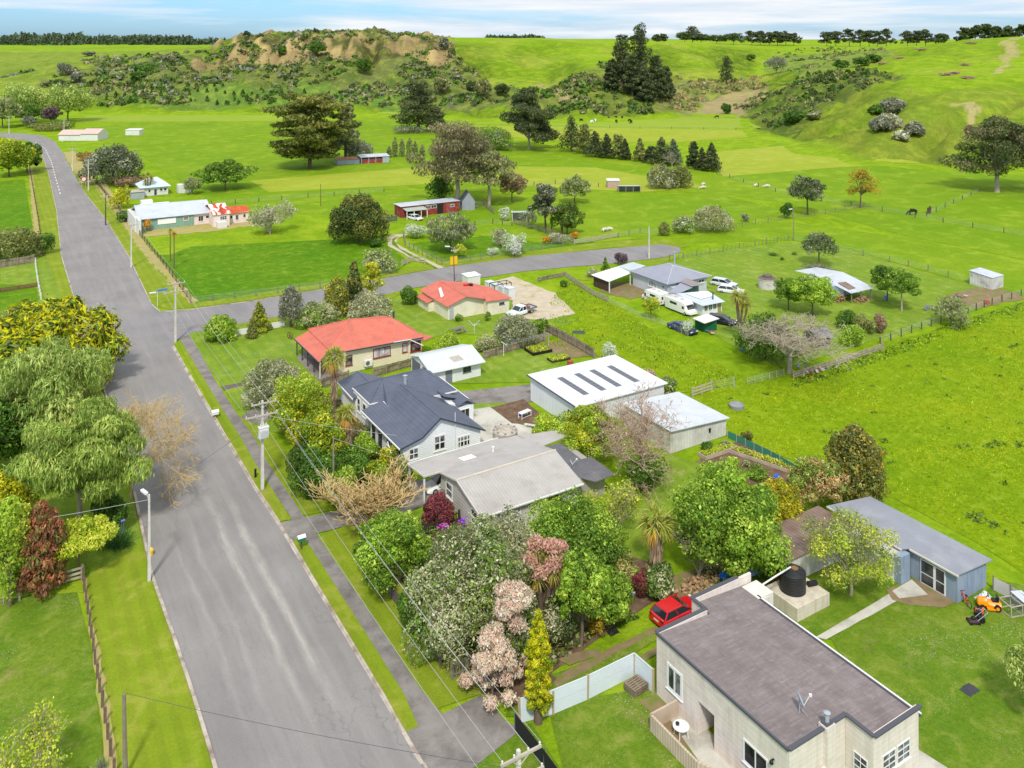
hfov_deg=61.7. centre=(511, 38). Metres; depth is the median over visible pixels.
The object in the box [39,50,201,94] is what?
terrace scrub
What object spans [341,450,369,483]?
shrub
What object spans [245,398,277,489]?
power pole
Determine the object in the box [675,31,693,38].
pine tree
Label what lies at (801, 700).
satellite dish
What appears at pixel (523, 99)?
pine tree
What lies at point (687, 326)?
shrub
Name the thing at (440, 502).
maple shrub
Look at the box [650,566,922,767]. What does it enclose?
concrete house
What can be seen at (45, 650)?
paddock
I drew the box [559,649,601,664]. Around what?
stony patch
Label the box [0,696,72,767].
shrub
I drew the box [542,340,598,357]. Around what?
garden bed
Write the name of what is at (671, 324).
car
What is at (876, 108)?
hill bush
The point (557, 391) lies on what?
steel shed
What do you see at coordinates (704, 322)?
garden shed
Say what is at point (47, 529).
shrub
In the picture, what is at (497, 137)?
shrub
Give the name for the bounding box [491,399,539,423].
garden bed
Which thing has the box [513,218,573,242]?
fence
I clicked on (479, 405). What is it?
lawn
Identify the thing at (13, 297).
field
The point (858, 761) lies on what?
window
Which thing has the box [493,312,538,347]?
shrub
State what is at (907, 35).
pine tree
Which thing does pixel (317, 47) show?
hill tree
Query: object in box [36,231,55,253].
shrub
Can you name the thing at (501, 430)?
round concrete tub
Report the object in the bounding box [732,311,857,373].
dead tree
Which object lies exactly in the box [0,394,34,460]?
tree
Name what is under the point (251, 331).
shrub
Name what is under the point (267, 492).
verge
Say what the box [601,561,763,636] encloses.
weeds
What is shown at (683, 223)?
hawthorn bush
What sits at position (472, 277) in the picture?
caravan shed
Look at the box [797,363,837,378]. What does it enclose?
scrap heap
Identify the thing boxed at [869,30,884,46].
pine tree
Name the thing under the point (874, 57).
hill tree
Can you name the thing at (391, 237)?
driveway
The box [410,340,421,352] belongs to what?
window
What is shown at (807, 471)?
photinia bush
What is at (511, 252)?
fence
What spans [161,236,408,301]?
paddock
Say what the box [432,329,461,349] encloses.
shrub
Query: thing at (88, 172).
power pole
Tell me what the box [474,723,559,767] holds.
yard
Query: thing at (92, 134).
shed
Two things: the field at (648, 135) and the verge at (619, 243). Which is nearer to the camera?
the verge at (619, 243)
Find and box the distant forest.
[0,31,544,45]
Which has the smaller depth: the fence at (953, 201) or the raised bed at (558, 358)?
the raised bed at (558, 358)
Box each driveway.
[338,384,532,402]
[387,234,442,267]
[495,276,574,318]
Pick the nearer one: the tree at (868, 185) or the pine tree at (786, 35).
the tree at (868, 185)
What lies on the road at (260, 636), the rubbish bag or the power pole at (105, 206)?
the power pole at (105, 206)
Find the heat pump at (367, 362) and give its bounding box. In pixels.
[364,359,371,366]
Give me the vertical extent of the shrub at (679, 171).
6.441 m
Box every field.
[0,284,39,309]
[71,111,408,121]
[75,117,442,147]
[132,128,788,203]
[212,186,779,242]
[250,165,707,191]
[410,235,642,264]
[461,125,746,141]
[474,116,760,127]
[683,221,1023,293]
[715,145,920,176]
[717,143,1023,258]
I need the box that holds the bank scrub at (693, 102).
[656,75,768,111]
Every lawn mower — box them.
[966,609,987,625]
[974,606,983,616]
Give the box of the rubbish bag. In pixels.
[607,626,618,635]
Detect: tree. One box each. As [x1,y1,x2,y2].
[0,82,52,111]
[0,95,24,127]
[0,138,36,176]
[0,334,115,437]
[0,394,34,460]
[1,394,155,517]
[10,102,43,118]
[12,141,42,171]
[38,83,97,120]
[40,106,63,119]
[44,514,118,575]
[70,388,202,508]
[75,143,145,184]
[129,71,146,79]
[141,172,154,185]
[168,228,172,260]
[172,231,177,268]
[182,177,202,192]
[189,158,258,189]
[242,30,250,38]
[244,197,300,234]
[267,372,333,436]
[278,284,303,326]
[285,410,347,458]
[298,454,430,529]
[306,41,327,52]
[320,344,346,413]
[325,190,392,243]
[334,403,359,452]
[352,505,438,594]
[355,57,372,74]
[360,261,386,304]
[386,146,391,156]
[389,79,449,131]
[392,137,398,156]
[399,138,404,156]
[403,119,518,203]
[406,137,412,155]
[412,141,417,154]
[419,144,424,155]
[425,107,445,127]
[425,211,477,251]
[433,75,450,94]
[438,37,448,50]
[454,244,467,258]
[462,150,520,205]
[465,80,477,93]
[473,78,491,98]
[480,578,541,688]
[493,83,510,95]
[495,86,560,148]
[498,171,527,201]
[518,534,568,612]
[527,183,565,232]
[550,202,585,233]
[553,547,610,647]
[556,403,622,458]
[559,174,591,203]
[583,378,690,504]
[603,58,619,89]
[612,34,631,86]
[619,54,643,96]
[623,22,652,83]
[633,68,657,102]
[635,499,678,566]
[642,55,668,100]
[642,296,661,318]
[651,34,661,41]
[657,66,676,100]
[659,33,668,40]
[662,151,681,167]
[666,456,794,577]
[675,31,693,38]
[679,26,701,41]
[693,34,709,42]
[708,35,727,41]
[717,56,737,84]
[720,33,747,44]
[725,288,753,336]
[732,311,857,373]
[740,30,762,42]
[754,31,768,45]
[761,32,775,45]
[763,56,787,73]
[770,31,786,45]
[773,275,804,309]
[776,31,794,42]
[786,174,826,214]
[787,33,802,44]
[787,273,839,315]
[799,505,904,595]
[800,230,839,264]
[818,31,835,43]
[822,422,891,501]
[825,31,848,45]
[831,59,849,67]
[840,28,856,45]
[846,168,880,207]
[852,57,870,65]
[853,29,868,46]
[862,30,878,46]
[865,54,882,62]
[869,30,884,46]
[870,264,896,300]
[878,267,921,310]
[880,28,897,45]
[899,30,915,45]
[908,30,923,45]
[919,29,934,45]
[931,33,949,42]
[933,114,1023,192]
[953,27,975,40]
[969,25,983,38]
[977,24,993,38]
[988,25,1007,37]
[997,123,1023,158]
[1003,25,1019,36]
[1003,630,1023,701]
[1013,24,1023,35]
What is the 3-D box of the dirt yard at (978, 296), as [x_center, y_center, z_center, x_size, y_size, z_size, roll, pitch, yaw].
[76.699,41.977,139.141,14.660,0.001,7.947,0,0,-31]
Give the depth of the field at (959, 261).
171.39 m
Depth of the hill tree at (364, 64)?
558.20 m
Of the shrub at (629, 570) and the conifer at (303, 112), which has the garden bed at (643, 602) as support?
the shrub at (629, 570)
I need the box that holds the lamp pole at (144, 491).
[140,488,150,581]
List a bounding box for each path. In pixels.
[221,383,242,389]
[817,594,895,638]
[919,750,946,767]
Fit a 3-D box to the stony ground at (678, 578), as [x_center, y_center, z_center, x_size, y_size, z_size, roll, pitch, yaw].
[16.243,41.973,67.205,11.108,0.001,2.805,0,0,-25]
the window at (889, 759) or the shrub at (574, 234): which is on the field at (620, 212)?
the shrub at (574, 234)
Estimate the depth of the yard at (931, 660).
57.52 m
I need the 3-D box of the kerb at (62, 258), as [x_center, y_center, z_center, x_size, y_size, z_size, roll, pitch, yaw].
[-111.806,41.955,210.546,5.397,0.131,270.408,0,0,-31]
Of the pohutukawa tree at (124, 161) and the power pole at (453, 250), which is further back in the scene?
the pohutukawa tree at (124, 161)
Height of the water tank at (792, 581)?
1.640 m
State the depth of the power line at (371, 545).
59.57 m
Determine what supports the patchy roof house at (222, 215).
on the dirt yard at (207, 227)
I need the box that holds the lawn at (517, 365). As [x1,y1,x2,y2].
[449,341,559,383]
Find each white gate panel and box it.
[236,328,247,334]
[268,321,284,328]
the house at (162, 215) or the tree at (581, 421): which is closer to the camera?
the tree at (581, 421)
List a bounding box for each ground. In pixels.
[0,26,1023,767]
[669,556,746,596]
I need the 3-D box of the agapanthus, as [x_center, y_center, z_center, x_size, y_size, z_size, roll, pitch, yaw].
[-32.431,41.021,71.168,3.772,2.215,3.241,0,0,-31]
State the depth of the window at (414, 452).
83.57 m
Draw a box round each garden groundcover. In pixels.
[290,392,406,492]
[363,521,632,679]
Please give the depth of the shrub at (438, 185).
221.78 m
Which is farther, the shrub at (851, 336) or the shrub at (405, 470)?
the shrub at (851, 336)
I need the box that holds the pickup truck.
[505,303,536,317]
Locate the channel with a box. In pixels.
[172,346,423,763]
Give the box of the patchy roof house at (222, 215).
[205,203,249,227]
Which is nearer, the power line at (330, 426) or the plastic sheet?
the plastic sheet
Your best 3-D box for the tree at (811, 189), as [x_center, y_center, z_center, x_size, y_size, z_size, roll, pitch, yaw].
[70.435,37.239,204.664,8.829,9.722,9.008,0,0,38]
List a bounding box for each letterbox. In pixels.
[211,409,218,415]
[297,534,305,548]
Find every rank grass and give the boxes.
[547,283,740,390]
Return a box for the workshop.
[796,267,873,302]
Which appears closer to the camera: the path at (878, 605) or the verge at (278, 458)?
the path at (878, 605)
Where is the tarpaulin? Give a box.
[719,570,728,580]
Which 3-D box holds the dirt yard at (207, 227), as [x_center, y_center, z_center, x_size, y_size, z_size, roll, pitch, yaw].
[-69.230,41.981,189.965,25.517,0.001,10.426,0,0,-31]
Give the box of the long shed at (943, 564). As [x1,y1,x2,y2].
[826,496,992,602]
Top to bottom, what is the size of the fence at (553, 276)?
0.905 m
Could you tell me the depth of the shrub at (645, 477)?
79.32 m
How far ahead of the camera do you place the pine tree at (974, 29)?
696.96 m
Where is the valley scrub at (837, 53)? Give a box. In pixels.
[772,46,885,72]
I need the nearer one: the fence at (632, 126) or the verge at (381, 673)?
the verge at (381, 673)
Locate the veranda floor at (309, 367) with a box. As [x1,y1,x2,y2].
[297,352,341,386]
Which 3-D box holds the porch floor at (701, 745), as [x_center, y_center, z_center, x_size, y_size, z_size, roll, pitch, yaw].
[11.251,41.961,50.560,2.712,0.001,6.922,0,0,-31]
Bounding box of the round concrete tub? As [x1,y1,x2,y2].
[492,423,517,438]
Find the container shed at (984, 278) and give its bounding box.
[969,267,1003,289]
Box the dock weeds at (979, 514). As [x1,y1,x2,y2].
[726,310,1023,534]
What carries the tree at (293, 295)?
on the lawn at (271, 344)
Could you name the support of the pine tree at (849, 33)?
on the ground at (944, 110)
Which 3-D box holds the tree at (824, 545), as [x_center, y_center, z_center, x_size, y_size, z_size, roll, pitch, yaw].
[25.703,38.850,64.870,7.252,6.499,7.488,0,0,43]
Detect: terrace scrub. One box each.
[1,50,212,77]
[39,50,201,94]
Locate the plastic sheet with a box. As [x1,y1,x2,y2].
[960,683,979,696]
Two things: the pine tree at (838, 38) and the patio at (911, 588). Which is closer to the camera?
the patio at (911, 588)
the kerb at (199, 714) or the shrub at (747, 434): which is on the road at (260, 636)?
the kerb at (199, 714)
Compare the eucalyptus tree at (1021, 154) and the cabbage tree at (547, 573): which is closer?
the cabbage tree at (547, 573)
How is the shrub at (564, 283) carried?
on the paddock at (600, 323)
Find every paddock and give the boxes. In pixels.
[0,179,34,254]
[0,592,104,767]
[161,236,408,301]
[544,280,777,392]
[688,305,1023,572]
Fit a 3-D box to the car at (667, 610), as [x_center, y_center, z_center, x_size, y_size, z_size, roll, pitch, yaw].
[11.937,41.407,62.326,3.965,1.172,1.972,0,0,-33]
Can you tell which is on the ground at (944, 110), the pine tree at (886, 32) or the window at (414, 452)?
the pine tree at (886, 32)
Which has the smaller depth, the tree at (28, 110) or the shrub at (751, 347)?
the shrub at (751, 347)
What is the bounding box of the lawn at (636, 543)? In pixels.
[611,453,699,560]
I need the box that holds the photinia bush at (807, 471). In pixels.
[785,453,851,507]
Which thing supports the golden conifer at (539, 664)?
on the ground at (944, 110)
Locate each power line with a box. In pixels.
[31,500,144,520]
[67,127,527,746]
[68,147,501,760]
[69,127,539,740]
[123,692,505,767]
[152,417,263,493]
[164,292,477,767]
[187,292,540,762]
[267,415,390,434]
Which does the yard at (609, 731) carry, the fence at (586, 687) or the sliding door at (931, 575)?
the fence at (586, 687)
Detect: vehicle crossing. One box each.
[241,407,272,423]
[280,479,431,539]
[406,695,515,767]
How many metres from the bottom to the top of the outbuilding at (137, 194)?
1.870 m
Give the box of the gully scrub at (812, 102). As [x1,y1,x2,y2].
[732,66,900,126]
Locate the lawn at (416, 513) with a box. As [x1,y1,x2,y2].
[370,510,433,536]
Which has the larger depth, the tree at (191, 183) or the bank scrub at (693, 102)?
the bank scrub at (693, 102)
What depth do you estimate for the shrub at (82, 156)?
293.52 m
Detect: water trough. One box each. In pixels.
[572,330,584,333]
[729,401,743,410]
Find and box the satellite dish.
[797,690,811,714]
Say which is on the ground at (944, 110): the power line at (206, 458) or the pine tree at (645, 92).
the pine tree at (645, 92)
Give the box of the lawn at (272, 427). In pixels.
[239,369,316,434]
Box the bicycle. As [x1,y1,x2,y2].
[960,590,971,608]
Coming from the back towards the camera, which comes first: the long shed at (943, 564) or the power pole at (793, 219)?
the power pole at (793, 219)
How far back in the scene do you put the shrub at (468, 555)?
57.83 m
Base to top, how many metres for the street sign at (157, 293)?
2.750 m
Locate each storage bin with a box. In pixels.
[485,280,494,287]
[492,283,499,290]
[499,285,506,293]
[505,286,514,299]
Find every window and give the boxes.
[345,355,352,366]
[356,397,360,413]
[362,402,365,419]
[372,424,374,439]
[373,346,390,359]
[378,430,381,448]
[386,438,392,447]
[402,342,406,352]
[409,446,419,461]
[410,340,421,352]
[433,433,445,452]
[446,480,452,501]
[457,433,470,448]
[461,407,469,416]
[463,366,471,373]
[470,507,478,528]
[509,506,521,521]
[648,279,655,287]
[665,661,682,702]
[742,737,767,767]
[853,750,867,767]
[882,747,896,767]
[896,737,911,766]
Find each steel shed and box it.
[526,355,667,420]
[624,392,729,453]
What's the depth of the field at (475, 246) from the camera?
173.05 m
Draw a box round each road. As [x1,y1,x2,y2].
[0,132,423,767]
[118,244,680,357]
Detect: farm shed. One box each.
[335,156,359,164]
[357,153,389,163]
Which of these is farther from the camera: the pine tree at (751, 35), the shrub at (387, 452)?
the pine tree at (751, 35)
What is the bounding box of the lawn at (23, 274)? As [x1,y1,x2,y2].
[0,255,60,303]
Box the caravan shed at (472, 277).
[461,271,479,284]
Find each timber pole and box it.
[122,693,127,767]
[333,437,333,501]
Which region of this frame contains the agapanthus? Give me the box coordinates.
[101,519,144,553]
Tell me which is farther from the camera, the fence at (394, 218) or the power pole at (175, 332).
the fence at (394, 218)
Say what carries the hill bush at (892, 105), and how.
on the ground at (944, 110)
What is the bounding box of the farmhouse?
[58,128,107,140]
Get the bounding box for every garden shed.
[692,314,718,331]
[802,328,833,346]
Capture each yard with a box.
[141,221,256,236]
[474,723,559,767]
[550,685,684,767]
[600,281,644,298]
[676,242,1022,366]
[740,559,1023,767]
[947,287,1022,307]
[961,579,1023,645]
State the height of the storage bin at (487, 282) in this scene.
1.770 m
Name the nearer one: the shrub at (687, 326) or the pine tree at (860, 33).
the shrub at (687, 326)
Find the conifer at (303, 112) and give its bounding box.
[258,92,361,168]
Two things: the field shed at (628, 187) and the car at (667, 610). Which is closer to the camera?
the car at (667, 610)
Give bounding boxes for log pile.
[674,569,719,595]
[710,564,748,578]
[830,294,850,302]
[852,295,873,303]
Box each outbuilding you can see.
[125,129,142,134]
[126,189,144,199]
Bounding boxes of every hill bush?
[54,62,74,74]
[70,71,83,82]
[81,51,95,55]
[125,62,160,70]
[277,45,286,55]
[721,103,731,113]
[746,54,755,59]
[782,109,805,122]
[807,110,821,119]
[867,104,885,113]
[868,115,896,130]
[877,112,903,127]
[878,97,906,113]
[892,130,910,140]
[903,120,926,134]
[964,125,971,132]
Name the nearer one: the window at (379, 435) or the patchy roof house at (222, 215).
the window at (379, 435)
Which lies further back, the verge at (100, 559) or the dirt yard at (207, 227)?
the dirt yard at (207, 227)
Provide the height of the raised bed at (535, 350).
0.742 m
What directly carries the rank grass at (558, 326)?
on the paddock at (600, 323)
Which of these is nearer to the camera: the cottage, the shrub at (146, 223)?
the shrub at (146, 223)
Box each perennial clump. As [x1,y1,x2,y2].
[436,649,469,677]
[459,672,480,696]
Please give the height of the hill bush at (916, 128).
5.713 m
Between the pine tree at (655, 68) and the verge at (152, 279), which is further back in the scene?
the pine tree at (655, 68)
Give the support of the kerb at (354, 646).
on the road at (260, 636)
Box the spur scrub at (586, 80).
[538,58,654,115]
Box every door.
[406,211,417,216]
[412,358,419,369]
[437,204,442,213]
[446,370,451,382]
[449,307,453,319]
[920,558,945,595]
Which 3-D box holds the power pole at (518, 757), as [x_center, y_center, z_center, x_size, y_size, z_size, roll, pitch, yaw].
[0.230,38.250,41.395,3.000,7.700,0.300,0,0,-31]
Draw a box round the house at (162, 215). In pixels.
[127,199,209,234]
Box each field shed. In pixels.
[606,178,619,187]
[617,184,640,191]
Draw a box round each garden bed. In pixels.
[289,392,402,495]
[386,519,657,672]
[477,661,556,706]
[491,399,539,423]
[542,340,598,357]
[695,442,795,486]
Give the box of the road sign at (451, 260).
[450,256,456,264]
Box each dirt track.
[506,627,659,715]
[554,626,656,686]
[639,647,656,660]
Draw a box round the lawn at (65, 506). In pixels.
[0,304,126,584]
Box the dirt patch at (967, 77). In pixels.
[960,76,976,78]
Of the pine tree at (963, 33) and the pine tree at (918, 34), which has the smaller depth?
the pine tree at (963, 33)
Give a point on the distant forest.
(34, 39)
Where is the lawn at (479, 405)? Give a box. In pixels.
[474,402,509,408]
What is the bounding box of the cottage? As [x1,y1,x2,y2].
[135,177,190,195]
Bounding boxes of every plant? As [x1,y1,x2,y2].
[90,755,110,767]
[437,523,448,536]
[458,516,469,529]
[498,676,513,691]
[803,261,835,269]
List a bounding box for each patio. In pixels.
[473,407,531,441]
[640,694,697,759]
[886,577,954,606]
[893,579,927,597]
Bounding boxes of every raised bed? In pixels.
[524,344,551,355]
[547,354,570,362]
[698,442,736,459]
[729,446,794,474]
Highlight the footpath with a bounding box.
[180,334,441,725]
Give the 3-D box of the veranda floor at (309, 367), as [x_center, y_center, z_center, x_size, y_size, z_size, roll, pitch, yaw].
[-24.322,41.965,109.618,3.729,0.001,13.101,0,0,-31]
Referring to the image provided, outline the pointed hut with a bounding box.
[459,190,474,209]
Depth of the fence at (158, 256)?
162.42 m
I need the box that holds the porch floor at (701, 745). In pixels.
[671,716,731,767]
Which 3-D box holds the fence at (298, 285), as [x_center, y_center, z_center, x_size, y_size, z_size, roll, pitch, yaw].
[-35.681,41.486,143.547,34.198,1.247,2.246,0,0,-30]
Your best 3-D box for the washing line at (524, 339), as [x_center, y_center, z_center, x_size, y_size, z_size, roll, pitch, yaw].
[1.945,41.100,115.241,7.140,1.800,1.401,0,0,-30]
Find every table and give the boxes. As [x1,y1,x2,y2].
[450,326,466,334]
[673,719,688,741]
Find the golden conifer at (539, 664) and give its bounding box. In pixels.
[523,608,553,725]
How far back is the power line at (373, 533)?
59.36 m
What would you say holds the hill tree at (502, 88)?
on the ground at (944, 110)
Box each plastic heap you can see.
[748,566,761,575]
[974,590,990,598]
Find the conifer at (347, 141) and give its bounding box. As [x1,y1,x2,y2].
[328,100,360,156]
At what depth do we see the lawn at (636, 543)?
78.25 m
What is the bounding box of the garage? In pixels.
[408,344,485,382]
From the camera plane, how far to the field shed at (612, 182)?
240.54 m
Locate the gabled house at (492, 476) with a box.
[407,430,613,528]
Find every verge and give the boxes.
[28,150,72,297]
[28,168,42,255]
[63,151,95,182]
[64,154,195,308]
[82,577,116,767]
[85,490,141,577]
[86,543,212,767]
[96,183,197,303]
[169,239,690,309]
[177,340,290,520]
[236,289,407,325]
[239,415,338,514]
[292,539,417,731]
[319,525,480,707]
[576,255,682,280]
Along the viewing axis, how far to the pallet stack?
55.14 m
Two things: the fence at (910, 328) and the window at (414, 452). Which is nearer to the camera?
the window at (414, 452)
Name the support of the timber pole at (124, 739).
on the verge at (139, 656)
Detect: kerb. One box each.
[42,155,106,396]
[84,192,278,311]
[133,491,217,767]
[173,345,279,522]
[289,539,403,731]
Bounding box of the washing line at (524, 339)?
[502,332,551,355]
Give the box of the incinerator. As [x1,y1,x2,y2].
[567,360,573,364]
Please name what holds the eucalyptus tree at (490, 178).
on the field at (620, 212)
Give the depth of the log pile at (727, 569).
67.22 m
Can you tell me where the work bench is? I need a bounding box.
[518,409,531,418]
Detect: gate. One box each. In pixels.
[56,563,83,587]
[450,655,468,679]
[713,377,734,388]
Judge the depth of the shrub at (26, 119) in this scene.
400.70 m
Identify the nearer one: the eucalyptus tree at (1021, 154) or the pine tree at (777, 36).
the eucalyptus tree at (1021, 154)
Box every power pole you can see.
[82,159,93,190]
[100,195,110,224]
[125,223,137,267]
[149,281,185,342]
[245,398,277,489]
[445,246,456,280]
[500,741,543,767]
[648,227,649,257]
[789,208,793,234]
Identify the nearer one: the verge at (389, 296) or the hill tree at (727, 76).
the verge at (389, 296)
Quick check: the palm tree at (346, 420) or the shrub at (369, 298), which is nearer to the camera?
the palm tree at (346, 420)
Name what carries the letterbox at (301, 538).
on the verge at (381, 673)
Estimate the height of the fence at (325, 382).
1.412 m
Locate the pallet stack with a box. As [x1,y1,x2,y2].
[624,674,647,698]
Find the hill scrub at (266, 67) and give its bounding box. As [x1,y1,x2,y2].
[96,27,545,106]
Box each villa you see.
[294,311,431,378]
[337,368,485,461]
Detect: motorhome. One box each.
[642,288,668,304]
[665,294,697,315]
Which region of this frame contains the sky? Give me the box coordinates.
[0,0,1023,38]
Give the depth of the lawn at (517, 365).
109.39 m
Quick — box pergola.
[489,280,511,288]
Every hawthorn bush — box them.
[658,221,670,235]
[670,215,694,232]
[689,204,735,231]
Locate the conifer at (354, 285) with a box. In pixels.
[338,260,364,309]
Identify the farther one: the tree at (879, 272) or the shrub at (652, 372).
the tree at (879, 272)
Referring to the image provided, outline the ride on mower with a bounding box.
[976,593,1001,612]
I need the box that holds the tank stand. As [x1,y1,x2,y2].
[766,578,829,621]
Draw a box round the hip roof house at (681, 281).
[592,251,724,314]
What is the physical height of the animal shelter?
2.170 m
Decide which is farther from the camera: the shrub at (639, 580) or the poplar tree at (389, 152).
the poplar tree at (389, 152)
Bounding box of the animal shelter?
[511,211,526,221]
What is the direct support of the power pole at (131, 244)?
on the ground at (944, 110)
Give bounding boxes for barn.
[393,198,459,217]
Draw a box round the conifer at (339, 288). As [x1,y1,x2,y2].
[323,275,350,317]
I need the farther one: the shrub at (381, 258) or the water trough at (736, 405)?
the shrub at (381, 258)
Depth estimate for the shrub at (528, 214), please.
192.25 m
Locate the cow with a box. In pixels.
[906,209,917,214]
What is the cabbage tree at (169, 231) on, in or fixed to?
on the paddock at (215, 270)
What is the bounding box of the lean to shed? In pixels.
[750,506,854,575]
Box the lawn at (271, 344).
[189,297,574,408]
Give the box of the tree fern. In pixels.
[579,488,601,506]
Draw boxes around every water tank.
[758,273,776,289]
[779,563,805,596]
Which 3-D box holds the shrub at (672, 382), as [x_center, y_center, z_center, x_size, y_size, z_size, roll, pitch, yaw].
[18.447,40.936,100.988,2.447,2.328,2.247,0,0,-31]
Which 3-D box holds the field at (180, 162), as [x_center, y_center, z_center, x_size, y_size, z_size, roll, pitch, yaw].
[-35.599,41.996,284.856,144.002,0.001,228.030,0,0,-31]
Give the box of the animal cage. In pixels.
[999,590,1023,617]
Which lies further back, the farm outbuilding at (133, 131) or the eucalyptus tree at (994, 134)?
the farm outbuilding at (133, 131)
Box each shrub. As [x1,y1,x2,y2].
[0,225,45,259]
[0,469,43,514]
[0,494,33,606]
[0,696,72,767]
[14,498,68,601]
[20,116,37,127]
[25,122,71,131]
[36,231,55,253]
[49,120,75,126]
[75,151,94,160]
[90,491,129,532]
[108,185,130,208]
[109,173,145,186]
[114,210,127,220]
[143,219,150,231]
[201,313,240,342]
[240,356,300,409]
[245,319,259,338]
[247,301,272,332]
[285,433,321,477]
[286,446,341,500]
[293,301,340,329]
[311,458,343,495]
[323,465,356,506]
[330,444,360,463]
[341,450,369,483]
[346,289,394,319]
[347,140,374,156]
[353,430,382,458]
[360,247,399,272]
[365,458,392,485]
[369,238,383,246]
[379,444,397,469]
[392,124,429,132]
[393,454,413,479]
[393,574,447,632]
[398,503,544,669]
[399,285,417,304]
[405,223,428,237]
[420,489,454,526]
[425,175,454,198]
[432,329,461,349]
[454,313,462,320]
[456,627,523,714]
[469,500,542,604]
[473,122,509,139]
[473,334,495,350]
[477,605,532,679]
[479,129,514,149]
[484,311,491,320]
[486,247,499,254]
[490,228,509,246]
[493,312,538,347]
[499,207,509,219]
[501,232,526,255]
[516,485,637,583]
[518,210,537,223]
[531,413,566,433]
[532,318,547,334]
[542,236,550,243]
[542,594,578,644]
[549,232,570,242]
[560,280,570,286]
[570,232,578,238]
[584,476,642,537]
[586,267,598,275]
[588,564,633,630]
[588,603,604,636]
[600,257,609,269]
[602,340,617,356]
[614,252,627,264]
[614,552,639,589]
[620,454,672,493]
[631,567,648,597]
[644,560,674,600]
[646,163,679,188]
[646,369,656,376]
[662,375,677,393]
[671,165,694,187]
[671,522,727,575]
[680,319,693,330]
[700,441,713,450]
[718,440,729,445]
[725,456,739,465]
[730,311,800,360]
[740,214,749,220]
[740,430,752,440]
[741,460,749,466]
[745,462,768,481]
[760,475,803,525]
[779,202,792,217]
[834,309,855,326]
[838,324,866,344]
[852,313,878,333]
[873,313,887,332]
[928,294,973,330]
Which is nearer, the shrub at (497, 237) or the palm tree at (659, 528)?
the palm tree at (659, 528)
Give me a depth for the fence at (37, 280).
146.19 m
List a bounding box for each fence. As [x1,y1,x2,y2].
[0,254,33,267]
[0,282,37,291]
[0,581,53,603]
[29,165,43,255]
[35,258,41,299]
[82,567,115,767]
[96,180,190,300]
[190,268,391,302]
[211,188,381,203]
[306,370,348,387]
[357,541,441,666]
[372,358,410,375]
[381,215,396,220]
[401,255,425,265]
[403,229,441,261]
[424,509,460,534]
[441,239,573,264]
[475,201,493,212]
[483,333,545,358]
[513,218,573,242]
[514,712,556,767]
[518,653,654,721]
[537,272,564,281]
[543,323,594,358]
[550,125,734,128]
[565,271,608,301]
[574,232,617,243]
[609,298,687,333]
[618,228,662,237]
[669,235,788,260]
[691,381,711,397]
[703,204,862,231]
[716,171,1023,233]
[727,430,793,465]
[747,369,782,384]
[793,235,969,283]
[793,343,883,377]
[879,316,941,343]
[926,188,979,214]
[967,289,1021,313]
[992,575,1023,607]
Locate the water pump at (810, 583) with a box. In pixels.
[806,579,817,586]
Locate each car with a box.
[407,213,422,220]
[421,473,440,493]
[649,593,691,626]
[667,320,697,334]
[709,312,736,325]
[710,276,737,285]
[717,283,744,292]
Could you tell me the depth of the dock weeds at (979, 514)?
88.56 m
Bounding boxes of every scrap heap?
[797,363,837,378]
[946,292,967,297]
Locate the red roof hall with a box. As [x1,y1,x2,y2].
[417,280,511,319]
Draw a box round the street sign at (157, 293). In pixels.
[157,288,167,306]
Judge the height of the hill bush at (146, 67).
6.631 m
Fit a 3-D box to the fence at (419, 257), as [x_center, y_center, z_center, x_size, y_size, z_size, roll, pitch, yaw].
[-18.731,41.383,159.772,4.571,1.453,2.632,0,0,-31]
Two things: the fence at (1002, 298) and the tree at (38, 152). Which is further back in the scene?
the tree at (38, 152)
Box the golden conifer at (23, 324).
[0,293,132,395]
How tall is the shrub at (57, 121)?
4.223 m

